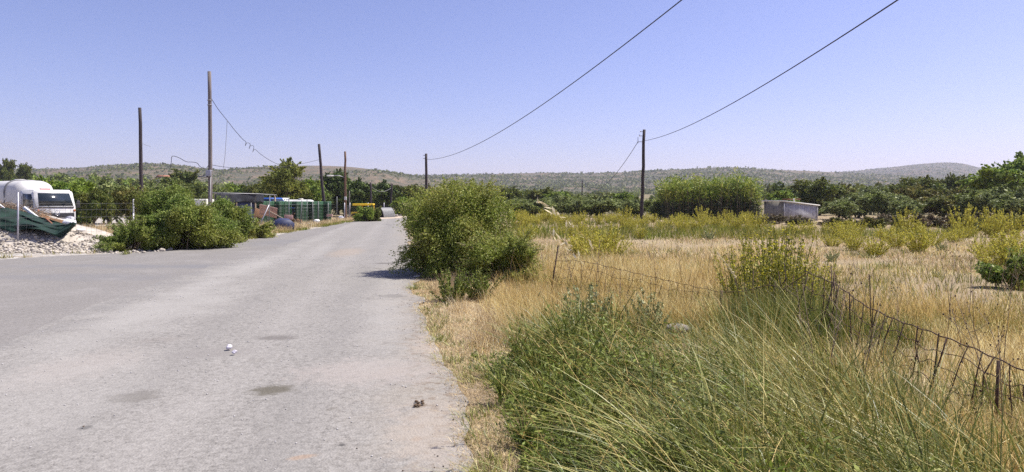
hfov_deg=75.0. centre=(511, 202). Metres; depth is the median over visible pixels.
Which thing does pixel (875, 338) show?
seed stalk
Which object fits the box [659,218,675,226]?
yellow weed
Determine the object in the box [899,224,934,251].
yellow weed
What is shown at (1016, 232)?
yellow weed
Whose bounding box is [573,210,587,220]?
yellow weed
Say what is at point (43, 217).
wire fence
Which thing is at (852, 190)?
oak tree
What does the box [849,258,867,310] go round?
seed stalk
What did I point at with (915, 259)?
dry grass
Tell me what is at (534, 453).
ground herbs
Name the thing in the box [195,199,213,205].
box trailer
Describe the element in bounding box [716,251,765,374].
foxtail grass
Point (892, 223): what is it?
green shrub
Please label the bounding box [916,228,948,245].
yellow weed
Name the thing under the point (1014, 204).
olive tree
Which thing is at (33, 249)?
rubble stones
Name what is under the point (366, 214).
roadside shrub
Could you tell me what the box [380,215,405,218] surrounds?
dirt track
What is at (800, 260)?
yellow weed
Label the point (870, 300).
fence rod
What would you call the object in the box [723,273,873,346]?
broken wire
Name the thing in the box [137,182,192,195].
olive tree
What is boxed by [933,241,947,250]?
grey weed
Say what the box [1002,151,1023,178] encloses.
locust tree
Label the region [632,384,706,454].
leafy weed
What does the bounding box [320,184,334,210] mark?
pine tree
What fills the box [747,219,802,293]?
yellow weed
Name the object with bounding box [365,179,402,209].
pine tree
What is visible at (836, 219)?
green shrub
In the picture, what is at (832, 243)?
yellow weed
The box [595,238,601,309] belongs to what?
seed stalk
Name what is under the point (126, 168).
hillside scrub
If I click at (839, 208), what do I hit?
olive tree
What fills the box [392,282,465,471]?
road grit
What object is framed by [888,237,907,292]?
seed stalk
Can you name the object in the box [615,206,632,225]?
yellow weed
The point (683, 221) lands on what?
yellow weed
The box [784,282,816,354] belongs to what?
seed stalk
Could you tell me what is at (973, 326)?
seed stalk
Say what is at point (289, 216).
metal sheet
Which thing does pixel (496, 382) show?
leafy weed
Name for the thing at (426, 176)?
utility pole
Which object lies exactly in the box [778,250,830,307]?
yellow weed
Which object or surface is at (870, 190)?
olive tree
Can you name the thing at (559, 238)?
wild oat
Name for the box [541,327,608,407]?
leafy weed
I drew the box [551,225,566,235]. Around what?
yellow weed
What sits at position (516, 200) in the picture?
olive tree
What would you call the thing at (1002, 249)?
yellow weed
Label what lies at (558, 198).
olive tree
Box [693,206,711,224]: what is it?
yellow weed
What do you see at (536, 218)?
yellow weed
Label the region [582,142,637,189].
overhead cable
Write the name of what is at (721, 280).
yellow weed
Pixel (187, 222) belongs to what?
bramble bush
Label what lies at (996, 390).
rusty fence
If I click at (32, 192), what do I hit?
truck
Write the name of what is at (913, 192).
oak tree
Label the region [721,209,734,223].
yellow weed
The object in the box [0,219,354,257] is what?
verge grass
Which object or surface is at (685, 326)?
boulder
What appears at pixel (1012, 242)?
yellow weed
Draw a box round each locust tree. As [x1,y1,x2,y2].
[955,156,1023,215]
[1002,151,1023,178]
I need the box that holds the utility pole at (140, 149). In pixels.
[138,108,143,194]
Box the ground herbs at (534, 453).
[471,310,997,471]
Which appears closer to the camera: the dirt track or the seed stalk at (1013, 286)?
the seed stalk at (1013, 286)
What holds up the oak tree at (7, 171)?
on the ground at (642, 244)
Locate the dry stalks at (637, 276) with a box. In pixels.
[411,250,1023,471]
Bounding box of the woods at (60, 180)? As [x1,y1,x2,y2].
[14,176,372,202]
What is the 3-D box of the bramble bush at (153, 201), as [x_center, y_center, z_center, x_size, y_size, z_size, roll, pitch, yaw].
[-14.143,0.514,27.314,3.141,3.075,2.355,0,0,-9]
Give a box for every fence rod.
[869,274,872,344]
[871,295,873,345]
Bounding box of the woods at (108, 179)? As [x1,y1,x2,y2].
[12,172,652,196]
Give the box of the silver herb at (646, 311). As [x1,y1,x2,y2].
[622,287,676,342]
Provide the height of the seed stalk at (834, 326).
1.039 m
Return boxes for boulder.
[665,323,688,334]
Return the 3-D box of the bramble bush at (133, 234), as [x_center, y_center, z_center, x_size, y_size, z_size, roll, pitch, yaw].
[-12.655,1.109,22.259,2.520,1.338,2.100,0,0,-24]
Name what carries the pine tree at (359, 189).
on the ground at (642, 244)
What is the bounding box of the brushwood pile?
[0,198,56,219]
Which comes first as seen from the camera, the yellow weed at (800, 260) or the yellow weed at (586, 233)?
the yellow weed at (800, 260)
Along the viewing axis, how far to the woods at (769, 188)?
180.27 m
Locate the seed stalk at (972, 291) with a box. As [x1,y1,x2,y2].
[958,255,975,334]
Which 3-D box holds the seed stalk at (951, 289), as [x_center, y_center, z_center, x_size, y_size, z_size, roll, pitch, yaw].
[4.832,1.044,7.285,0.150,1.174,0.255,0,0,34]
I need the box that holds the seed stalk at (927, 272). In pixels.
[918,247,933,299]
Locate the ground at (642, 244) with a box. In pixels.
[0,186,1023,471]
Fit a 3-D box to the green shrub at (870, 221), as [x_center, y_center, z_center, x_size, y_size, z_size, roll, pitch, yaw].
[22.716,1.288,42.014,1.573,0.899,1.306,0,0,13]
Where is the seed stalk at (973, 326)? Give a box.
[963,291,985,362]
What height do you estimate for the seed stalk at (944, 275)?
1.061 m
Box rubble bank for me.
[0,215,114,252]
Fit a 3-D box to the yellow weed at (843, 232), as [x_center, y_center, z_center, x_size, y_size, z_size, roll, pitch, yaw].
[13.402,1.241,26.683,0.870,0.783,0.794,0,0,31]
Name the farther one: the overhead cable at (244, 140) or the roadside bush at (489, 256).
the overhead cable at (244, 140)
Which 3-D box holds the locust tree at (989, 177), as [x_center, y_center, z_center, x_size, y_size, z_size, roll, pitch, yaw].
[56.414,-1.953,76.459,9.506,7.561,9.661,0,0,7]
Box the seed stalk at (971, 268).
[964,239,977,305]
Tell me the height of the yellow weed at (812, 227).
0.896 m
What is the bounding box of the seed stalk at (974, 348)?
[942,295,1000,426]
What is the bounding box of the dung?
[414,400,424,406]
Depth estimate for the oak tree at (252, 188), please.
91.12 m
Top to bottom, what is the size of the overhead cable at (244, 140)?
2.510 m
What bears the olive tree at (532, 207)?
on the ground at (642, 244)
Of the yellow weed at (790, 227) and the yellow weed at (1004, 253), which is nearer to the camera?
the yellow weed at (1004, 253)
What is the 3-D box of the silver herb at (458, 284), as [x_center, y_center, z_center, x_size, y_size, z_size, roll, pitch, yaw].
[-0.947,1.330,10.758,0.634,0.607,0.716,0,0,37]
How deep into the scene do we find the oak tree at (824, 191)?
82.66 m
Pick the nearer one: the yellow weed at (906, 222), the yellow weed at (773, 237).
the yellow weed at (773, 237)
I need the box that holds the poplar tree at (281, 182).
[257,157,314,199]
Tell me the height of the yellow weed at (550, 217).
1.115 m
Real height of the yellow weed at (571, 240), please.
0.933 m
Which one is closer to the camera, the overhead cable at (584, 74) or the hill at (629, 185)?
the overhead cable at (584, 74)
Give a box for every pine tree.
[317,168,350,214]
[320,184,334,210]
[335,177,380,215]
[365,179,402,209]
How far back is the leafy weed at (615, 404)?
4.49 m
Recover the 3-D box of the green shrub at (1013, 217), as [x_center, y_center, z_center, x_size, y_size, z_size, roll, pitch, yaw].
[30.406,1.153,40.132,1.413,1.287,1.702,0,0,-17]
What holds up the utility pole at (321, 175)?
on the ground at (642, 244)
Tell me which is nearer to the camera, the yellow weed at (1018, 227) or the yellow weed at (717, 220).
the yellow weed at (1018, 227)
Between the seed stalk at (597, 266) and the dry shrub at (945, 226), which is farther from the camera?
the dry shrub at (945, 226)
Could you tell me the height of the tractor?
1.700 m
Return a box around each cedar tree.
[771,183,785,190]
[788,187,798,198]
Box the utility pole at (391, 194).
[390,183,392,206]
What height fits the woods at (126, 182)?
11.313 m
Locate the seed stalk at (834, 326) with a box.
[828,281,843,394]
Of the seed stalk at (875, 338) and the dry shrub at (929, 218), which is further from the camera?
the dry shrub at (929, 218)
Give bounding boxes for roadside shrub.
[352,205,375,221]
[369,205,381,220]
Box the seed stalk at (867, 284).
[858,268,874,303]
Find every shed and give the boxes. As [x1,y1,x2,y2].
[212,192,275,220]
[761,199,819,220]
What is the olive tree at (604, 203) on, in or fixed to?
on the ground at (642, 244)
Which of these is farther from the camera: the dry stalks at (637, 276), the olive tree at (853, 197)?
the olive tree at (853, 197)
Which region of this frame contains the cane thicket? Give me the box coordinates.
[653,166,764,219]
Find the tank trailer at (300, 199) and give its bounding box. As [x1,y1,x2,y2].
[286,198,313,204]
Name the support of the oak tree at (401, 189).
on the ground at (642, 244)
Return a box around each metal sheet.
[254,208,263,217]
[259,204,276,217]
[284,215,292,219]
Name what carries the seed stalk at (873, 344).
on the ground at (642, 244)
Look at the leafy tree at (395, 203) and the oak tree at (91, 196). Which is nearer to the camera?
the oak tree at (91, 196)
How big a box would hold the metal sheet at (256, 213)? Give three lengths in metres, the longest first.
0.550 x 0.500 x 0.040 m
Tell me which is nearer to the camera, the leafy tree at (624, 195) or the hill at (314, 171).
the leafy tree at (624, 195)
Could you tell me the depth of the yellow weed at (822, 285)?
10.20 m
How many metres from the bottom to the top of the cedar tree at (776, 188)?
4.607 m
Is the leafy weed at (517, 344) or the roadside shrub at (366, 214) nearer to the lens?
the leafy weed at (517, 344)
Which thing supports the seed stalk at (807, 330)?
on the ground at (642, 244)
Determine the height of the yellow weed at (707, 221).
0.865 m
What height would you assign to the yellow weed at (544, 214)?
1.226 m
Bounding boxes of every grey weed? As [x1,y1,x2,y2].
[701,229,715,239]
[824,250,839,260]
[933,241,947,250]
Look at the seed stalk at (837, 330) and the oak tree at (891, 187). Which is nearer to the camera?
the seed stalk at (837, 330)
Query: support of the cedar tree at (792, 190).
on the ground at (642, 244)
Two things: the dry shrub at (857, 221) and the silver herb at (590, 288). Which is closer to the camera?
the silver herb at (590, 288)
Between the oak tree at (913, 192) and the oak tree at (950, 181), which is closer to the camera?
the oak tree at (913, 192)
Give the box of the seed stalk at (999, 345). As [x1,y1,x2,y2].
[990,325,1018,431]
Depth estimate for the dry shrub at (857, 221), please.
43.85 m
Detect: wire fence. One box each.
[0,192,135,241]
[250,196,336,225]
[344,203,399,218]
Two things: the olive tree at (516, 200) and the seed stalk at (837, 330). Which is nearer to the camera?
the seed stalk at (837, 330)
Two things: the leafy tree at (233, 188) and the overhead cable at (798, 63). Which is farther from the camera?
the leafy tree at (233, 188)
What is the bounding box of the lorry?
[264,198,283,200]
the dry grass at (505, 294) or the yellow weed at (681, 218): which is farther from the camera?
the yellow weed at (681, 218)
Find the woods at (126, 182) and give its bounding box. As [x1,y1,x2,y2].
[9,173,213,197]
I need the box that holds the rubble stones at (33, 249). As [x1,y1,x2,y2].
[0,229,131,253]
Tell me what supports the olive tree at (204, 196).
on the ground at (642, 244)
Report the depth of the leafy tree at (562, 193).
109.25 m
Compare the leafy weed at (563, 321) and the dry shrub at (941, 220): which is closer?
the leafy weed at (563, 321)
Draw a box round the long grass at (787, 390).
[416,276,1023,471]
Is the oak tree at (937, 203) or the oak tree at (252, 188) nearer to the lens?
the oak tree at (937, 203)
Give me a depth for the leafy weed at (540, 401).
4.73 m
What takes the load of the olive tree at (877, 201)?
on the ground at (642, 244)
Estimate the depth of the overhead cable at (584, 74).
17.45 m
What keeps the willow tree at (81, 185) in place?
on the ground at (642, 244)
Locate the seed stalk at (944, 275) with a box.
[937,250,955,315]
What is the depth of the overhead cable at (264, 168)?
45.52 m
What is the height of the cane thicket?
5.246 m
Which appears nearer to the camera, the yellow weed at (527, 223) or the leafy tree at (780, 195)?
the yellow weed at (527, 223)
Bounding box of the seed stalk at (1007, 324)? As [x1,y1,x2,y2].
[998,274,1022,387]
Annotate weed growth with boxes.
[503,213,1023,340]
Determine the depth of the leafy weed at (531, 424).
4.32 m
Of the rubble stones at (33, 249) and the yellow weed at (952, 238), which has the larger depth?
the yellow weed at (952, 238)
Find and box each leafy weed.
[483,344,520,405]
[488,395,558,447]
[501,313,535,372]
[511,328,561,373]
[514,350,565,420]
[537,291,594,356]
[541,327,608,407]
[561,357,614,456]
[572,300,618,360]
[588,359,641,440]
[591,320,647,393]
[592,286,634,345]
[615,312,661,355]
[628,341,685,402]
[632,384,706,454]
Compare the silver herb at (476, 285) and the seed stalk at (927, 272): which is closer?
the seed stalk at (927, 272)
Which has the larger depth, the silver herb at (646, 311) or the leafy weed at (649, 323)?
the silver herb at (646, 311)
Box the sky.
[0,0,1023,174]
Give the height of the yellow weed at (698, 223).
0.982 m
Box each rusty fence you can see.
[551,245,722,312]
[793,271,1023,441]
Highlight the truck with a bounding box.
[0,179,79,223]
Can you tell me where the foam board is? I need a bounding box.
[22,206,38,216]
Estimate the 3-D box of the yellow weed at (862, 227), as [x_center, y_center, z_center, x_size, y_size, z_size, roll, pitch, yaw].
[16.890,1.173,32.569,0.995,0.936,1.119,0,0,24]
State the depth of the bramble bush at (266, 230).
30.03 m
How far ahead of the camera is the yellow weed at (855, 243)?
22.17 m
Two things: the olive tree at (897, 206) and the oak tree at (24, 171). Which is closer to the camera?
the olive tree at (897, 206)
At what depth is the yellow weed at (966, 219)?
32.45 m
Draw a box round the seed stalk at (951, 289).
[946,244,961,348]
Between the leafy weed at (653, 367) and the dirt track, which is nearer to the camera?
the leafy weed at (653, 367)
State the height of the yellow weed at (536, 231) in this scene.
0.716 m
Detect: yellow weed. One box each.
[510,208,525,226]
[515,226,537,237]
[519,218,533,226]
[525,213,546,224]
[525,223,542,232]
[538,208,551,220]
[546,210,557,220]
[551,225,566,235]
[553,214,569,226]
[561,228,591,254]
[568,226,600,244]
[568,230,613,259]
[571,216,582,224]
[571,219,593,232]
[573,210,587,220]
[590,221,623,248]
[592,212,607,224]
[601,234,632,255]
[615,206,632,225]
[619,216,631,230]
[633,224,648,238]
[636,215,650,225]
[649,213,657,222]
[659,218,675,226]
[672,215,691,231]
[673,213,692,223]
[688,214,705,228]
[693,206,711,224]
[703,216,724,223]
[710,211,724,227]
[713,241,750,296]
[717,241,773,306]
[718,222,728,228]
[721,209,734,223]
[725,212,744,229]
[738,222,793,302]
[738,229,784,298]
[740,210,768,229]
[742,211,753,220]
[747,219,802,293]
[755,227,817,303]
[775,240,818,295]
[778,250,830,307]
[780,223,799,232]
[787,218,816,234]
[799,255,836,302]
[819,232,844,246]
[821,222,830,234]
[826,219,858,236]
[834,220,848,231]
[835,224,858,242]
[837,229,866,250]
[846,218,867,234]
[860,232,891,255]
[874,223,895,240]
[882,224,908,248]
[892,208,921,233]
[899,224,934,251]
[906,220,932,234]
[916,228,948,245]
[942,227,972,242]
[947,203,977,230]
[953,222,977,237]
[967,239,1021,266]
[968,237,997,257]
[975,205,1011,236]
[986,230,1022,251]
[990,230,1023,267]
[994,208,1023,234]
[998,247,1023,258]
[1005,229,1023,256]
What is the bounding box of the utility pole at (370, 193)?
[370,182,371,205]
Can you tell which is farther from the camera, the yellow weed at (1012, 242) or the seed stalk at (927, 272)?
the yellow weed at (1012, 242)
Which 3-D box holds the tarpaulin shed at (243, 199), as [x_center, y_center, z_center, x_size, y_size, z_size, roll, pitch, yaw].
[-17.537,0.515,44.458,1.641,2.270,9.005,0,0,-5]
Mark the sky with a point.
(387, 84)
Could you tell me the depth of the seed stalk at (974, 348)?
4.39 m
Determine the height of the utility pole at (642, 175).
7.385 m
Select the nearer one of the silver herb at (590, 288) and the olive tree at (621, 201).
the silver herb at (590, 288)
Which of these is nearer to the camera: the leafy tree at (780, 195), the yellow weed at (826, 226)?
the yellow weed at (826, 226)
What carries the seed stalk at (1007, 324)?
on the ground at (642, 244)
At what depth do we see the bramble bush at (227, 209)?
26.78 m
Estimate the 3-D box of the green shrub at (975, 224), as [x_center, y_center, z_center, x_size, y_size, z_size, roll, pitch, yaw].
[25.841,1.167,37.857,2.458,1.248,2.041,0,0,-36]
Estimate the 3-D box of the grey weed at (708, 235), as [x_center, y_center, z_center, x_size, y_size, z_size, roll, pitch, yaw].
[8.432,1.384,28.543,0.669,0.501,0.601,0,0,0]
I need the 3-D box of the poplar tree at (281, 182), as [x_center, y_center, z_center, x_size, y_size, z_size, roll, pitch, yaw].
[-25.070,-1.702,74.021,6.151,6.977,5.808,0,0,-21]
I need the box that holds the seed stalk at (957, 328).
[946,303,969,360]
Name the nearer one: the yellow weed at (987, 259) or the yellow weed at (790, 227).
the yellow weed at (987, 259)
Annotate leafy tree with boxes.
[28,174,55,189]
[219,181,245,192]
[302,176,328,207]
[389,195,415,214]
[541,190,570,209]
[611,191,635,202]
[762,188,799,209]
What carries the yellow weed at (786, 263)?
on the ground at (642, 244)
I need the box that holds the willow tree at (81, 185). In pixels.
[53,177,98,226]
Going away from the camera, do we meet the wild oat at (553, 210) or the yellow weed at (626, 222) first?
the wild oat at (553, 210)
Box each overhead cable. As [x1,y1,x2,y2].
[212,100,290,169]
[214,159,319,168]
[426,0,681,159]
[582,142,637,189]
[645,0,897,140]
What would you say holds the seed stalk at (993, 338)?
on the ground at (642, 244)
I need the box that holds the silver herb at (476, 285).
[456,267,504,298]
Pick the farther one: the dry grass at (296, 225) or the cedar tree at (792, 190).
the cedar tree at (792, 190)
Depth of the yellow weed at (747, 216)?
49.12 m
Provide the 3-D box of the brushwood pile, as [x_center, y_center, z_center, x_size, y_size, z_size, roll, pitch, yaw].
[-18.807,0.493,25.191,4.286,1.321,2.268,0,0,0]
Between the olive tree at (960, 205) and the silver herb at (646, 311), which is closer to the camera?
the silver herb at (646, 311)
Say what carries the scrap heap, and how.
on the ground at (642, 244)
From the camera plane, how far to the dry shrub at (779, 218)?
49.85 m
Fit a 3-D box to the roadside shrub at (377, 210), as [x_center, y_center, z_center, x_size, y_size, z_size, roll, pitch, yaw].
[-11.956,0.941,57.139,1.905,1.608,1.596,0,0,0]
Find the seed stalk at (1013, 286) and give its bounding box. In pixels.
[1002,266,1020,312]
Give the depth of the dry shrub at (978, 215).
41.98 m
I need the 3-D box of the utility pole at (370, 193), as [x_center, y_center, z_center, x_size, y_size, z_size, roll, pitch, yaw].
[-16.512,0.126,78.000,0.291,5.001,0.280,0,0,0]
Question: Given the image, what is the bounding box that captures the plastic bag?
[62,219,75,223]
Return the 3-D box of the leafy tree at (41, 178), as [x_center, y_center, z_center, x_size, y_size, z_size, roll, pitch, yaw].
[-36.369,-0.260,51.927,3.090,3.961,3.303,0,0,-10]
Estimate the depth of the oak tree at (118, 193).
44.67 m
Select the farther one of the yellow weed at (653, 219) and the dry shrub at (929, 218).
the yellow weed at (653, 219)
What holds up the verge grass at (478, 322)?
on the ground at (642, 244)
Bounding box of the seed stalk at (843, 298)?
[837,268,855,339]
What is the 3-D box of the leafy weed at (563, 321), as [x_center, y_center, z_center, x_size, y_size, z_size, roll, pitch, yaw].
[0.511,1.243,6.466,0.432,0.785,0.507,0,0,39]
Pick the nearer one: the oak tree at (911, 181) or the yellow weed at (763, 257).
the yellow weed at (763, 257)
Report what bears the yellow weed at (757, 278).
on the ground at (642, 244)
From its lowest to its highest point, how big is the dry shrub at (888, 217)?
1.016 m
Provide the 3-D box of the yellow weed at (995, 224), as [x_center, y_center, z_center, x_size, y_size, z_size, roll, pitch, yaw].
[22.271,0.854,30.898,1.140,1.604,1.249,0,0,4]
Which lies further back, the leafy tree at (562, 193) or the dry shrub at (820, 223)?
the leafy tree at (562, 193)
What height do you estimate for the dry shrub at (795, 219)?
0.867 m
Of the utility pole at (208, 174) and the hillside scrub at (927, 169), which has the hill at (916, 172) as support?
the hillside scrub at (927, 169)
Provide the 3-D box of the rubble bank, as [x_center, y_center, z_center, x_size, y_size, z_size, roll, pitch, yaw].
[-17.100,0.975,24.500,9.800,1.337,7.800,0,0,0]
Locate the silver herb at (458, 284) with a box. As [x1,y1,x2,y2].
[429,266,474,302]
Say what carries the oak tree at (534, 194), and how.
on the ground at (642, 244)
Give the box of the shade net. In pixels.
[0,207,75,237]
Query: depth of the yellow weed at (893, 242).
23.14 m
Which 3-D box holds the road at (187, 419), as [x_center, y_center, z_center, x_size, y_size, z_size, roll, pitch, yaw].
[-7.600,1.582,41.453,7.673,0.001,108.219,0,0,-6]
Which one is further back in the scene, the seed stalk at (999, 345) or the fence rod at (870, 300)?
the fence rod at (870, 300)
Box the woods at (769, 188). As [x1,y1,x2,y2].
[756,181,1018,199]
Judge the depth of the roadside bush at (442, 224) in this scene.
14.47 m
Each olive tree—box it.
[94,177,139,222]
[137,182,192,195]
[201,188,231,198]
[501,196,523,211]
[515,198,557,215]
[543,193,579,214]
[555,198,588,215]
[571,194,599,213]
[577,195,624,216]
[608,198,633,215]
[621,196,652,216]
[648,201,663,217]
[818,198,865,218]
[839,193,867,217]
[849,186,880,214]
[853,187,914,214]
[886,199,926,219]
[949,200,989,217]
[955,182,1023,216]
[990,185,1023,215]
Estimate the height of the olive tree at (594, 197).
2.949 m
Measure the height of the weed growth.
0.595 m
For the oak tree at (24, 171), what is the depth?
184.69 m
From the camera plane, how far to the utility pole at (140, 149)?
39.92 m
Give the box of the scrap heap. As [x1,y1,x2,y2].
[287,212,301,222]
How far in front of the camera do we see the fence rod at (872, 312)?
7.39 m
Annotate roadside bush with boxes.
[385,173,535,278]
[450,227,557,284]
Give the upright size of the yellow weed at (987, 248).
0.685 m
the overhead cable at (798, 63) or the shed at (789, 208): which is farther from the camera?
the shed at (789, 208)
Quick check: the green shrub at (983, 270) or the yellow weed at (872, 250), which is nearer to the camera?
the green shrub at (983, 270)
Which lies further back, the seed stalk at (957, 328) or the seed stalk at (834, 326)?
the seed stalk at (957, 328)
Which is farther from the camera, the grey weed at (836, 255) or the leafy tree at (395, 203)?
the leafy tree at (395, 203)
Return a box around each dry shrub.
[764,213,789,223]
[782,214,814,224]
[816,218,842,225]
[853,216,887,225]
[874,212,895,223]
[907,212,940,226]
[931,214,954,224]
[938,223,961,231]
[971,212,1000,220]
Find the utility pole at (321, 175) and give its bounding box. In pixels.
[318,144,324,219]
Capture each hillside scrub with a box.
[15,162,477,190]
[417,166,944,193]
[839,162,981,177]
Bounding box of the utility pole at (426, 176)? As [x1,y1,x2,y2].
[423,154,427,200]
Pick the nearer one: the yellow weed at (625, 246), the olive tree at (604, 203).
the yellow weed at (625, 246)
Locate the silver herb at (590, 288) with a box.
[554,282,614,335]
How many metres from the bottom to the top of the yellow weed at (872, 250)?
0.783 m
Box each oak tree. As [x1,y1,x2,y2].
[0,158,17,180]
[15,162,33,179]
[74,186,120,226]
[110,183,144,220]
[159,168,207,198]
[240,181,260,193]
[389,184,416,208]
[408,183,435,202]
[491,186,526,211]
[523,187,557,201]
[787,177,850,214]
[829,182,858,198]
[888,182,918,195]
[892,181,938,215]
[896,174,948,213]
[915,191,964,216]
[930,172,966,195]
[948,185,969,194]
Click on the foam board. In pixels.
(26, 209)
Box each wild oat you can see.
[537,198,666,414]
[549,228,630,398]
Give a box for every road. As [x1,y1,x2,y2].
[0,217,473,471]
[0,221,358,344]
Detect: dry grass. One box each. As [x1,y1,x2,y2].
[81,214,401,234]
[469,238,1023,471]
[470,214,1023,297]
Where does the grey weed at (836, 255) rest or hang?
on the ground at (642, 244)
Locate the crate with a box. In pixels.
[274,201,283,204]
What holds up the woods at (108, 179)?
on the ground at (642, 244)
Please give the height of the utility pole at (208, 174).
8.198 m
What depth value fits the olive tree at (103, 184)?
49.71 m
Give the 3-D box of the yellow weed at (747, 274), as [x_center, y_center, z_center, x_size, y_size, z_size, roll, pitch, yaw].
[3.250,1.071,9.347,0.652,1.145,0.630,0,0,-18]
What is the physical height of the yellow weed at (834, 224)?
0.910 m
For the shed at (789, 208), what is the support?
on the ground at (642, 244)
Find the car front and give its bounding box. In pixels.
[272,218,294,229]
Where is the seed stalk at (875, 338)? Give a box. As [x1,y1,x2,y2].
[862,303,888,393]
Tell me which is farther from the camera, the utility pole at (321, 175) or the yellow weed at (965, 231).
the utility pole at (321, 175)
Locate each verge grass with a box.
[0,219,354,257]
[404,268,644,471]
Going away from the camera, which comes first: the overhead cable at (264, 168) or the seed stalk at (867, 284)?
the seed stalk at (867, 284)
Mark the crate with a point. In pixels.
(278, 202)
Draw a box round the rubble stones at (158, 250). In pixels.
[111,222,344,253]
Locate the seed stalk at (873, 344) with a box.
[856,311,886,400]
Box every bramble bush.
[90,216,169,251]
[124,178,198,223]
[129,191,248,249]
[202,194,261,242]
[247,218,279,237]
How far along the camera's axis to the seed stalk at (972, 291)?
7.47 m
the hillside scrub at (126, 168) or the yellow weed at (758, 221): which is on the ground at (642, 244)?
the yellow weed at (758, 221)
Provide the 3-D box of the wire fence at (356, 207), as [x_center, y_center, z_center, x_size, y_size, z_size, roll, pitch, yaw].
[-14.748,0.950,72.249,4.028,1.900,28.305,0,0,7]
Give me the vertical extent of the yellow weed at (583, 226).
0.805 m
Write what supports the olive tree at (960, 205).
on the ground at (642, 244)
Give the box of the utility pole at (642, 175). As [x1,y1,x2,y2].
[639,129,645,218]
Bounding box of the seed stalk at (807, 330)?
[796,282,818,421]
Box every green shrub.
[824,217,853,227]
[861,216,887,227]
[888,215,909,225]
[944,212,991,230]
[969,243,1023,289]
[1006,212,1023,226]
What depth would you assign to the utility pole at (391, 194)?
81.89 m
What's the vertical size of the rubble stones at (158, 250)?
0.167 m
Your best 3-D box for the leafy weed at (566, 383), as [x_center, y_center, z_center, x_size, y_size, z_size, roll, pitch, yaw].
[0.477,1.308,4.160,0.353,0.642,0.415,0,0,0]
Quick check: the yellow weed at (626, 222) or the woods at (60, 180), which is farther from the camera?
the woods at (60, 180)
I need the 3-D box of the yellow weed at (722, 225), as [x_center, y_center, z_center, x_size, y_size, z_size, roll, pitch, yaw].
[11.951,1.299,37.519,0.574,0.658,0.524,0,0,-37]
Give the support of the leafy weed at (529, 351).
on the ground at (642, 244)
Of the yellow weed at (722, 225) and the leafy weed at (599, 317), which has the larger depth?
the yellow weed at (722, 225)
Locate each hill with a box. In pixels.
[14,163,466,187]
[422,167,921,192]
[839,162,980,178]
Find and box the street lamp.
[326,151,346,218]
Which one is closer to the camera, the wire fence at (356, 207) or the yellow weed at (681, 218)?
the yellow weed at (681, 218)
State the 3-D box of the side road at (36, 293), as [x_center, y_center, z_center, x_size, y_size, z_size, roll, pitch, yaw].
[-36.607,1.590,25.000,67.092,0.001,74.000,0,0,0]
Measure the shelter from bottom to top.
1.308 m
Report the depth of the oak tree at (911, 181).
90.64 m
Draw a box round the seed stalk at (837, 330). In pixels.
[821,273,861,414]
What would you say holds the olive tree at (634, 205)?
on the ground at (642, 244)
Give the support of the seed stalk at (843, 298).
on the ground at (642, 244)
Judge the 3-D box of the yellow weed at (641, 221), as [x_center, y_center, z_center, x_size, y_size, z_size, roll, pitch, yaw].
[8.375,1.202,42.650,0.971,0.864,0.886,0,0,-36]
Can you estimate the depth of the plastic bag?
24.46 m
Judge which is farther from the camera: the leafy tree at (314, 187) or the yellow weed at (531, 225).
the leafy tree at (314, 187)
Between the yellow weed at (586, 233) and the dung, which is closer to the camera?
the dung
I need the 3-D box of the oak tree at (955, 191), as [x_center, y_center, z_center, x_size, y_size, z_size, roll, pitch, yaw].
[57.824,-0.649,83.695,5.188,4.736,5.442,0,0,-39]
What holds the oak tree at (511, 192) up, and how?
on the ground at (642, 244)
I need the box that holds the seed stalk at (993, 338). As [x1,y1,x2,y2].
[977,303,1007,391]
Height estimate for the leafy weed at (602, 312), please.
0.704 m
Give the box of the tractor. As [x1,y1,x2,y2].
[351,204,374,216]
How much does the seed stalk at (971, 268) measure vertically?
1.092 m
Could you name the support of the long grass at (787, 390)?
on the ground at (642, 244)
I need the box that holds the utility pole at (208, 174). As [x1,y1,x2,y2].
[198,71,211,205]
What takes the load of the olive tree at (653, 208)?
on the ground at (642, 244)
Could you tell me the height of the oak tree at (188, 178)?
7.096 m
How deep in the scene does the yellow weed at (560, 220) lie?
44.45 m
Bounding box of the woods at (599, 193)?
[115,176,773,202]
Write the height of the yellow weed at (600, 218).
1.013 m
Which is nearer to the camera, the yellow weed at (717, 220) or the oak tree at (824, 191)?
the yellow weed at (717, 220)
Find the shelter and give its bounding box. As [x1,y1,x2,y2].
[378,207,394,216]
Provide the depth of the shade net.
23.12 m

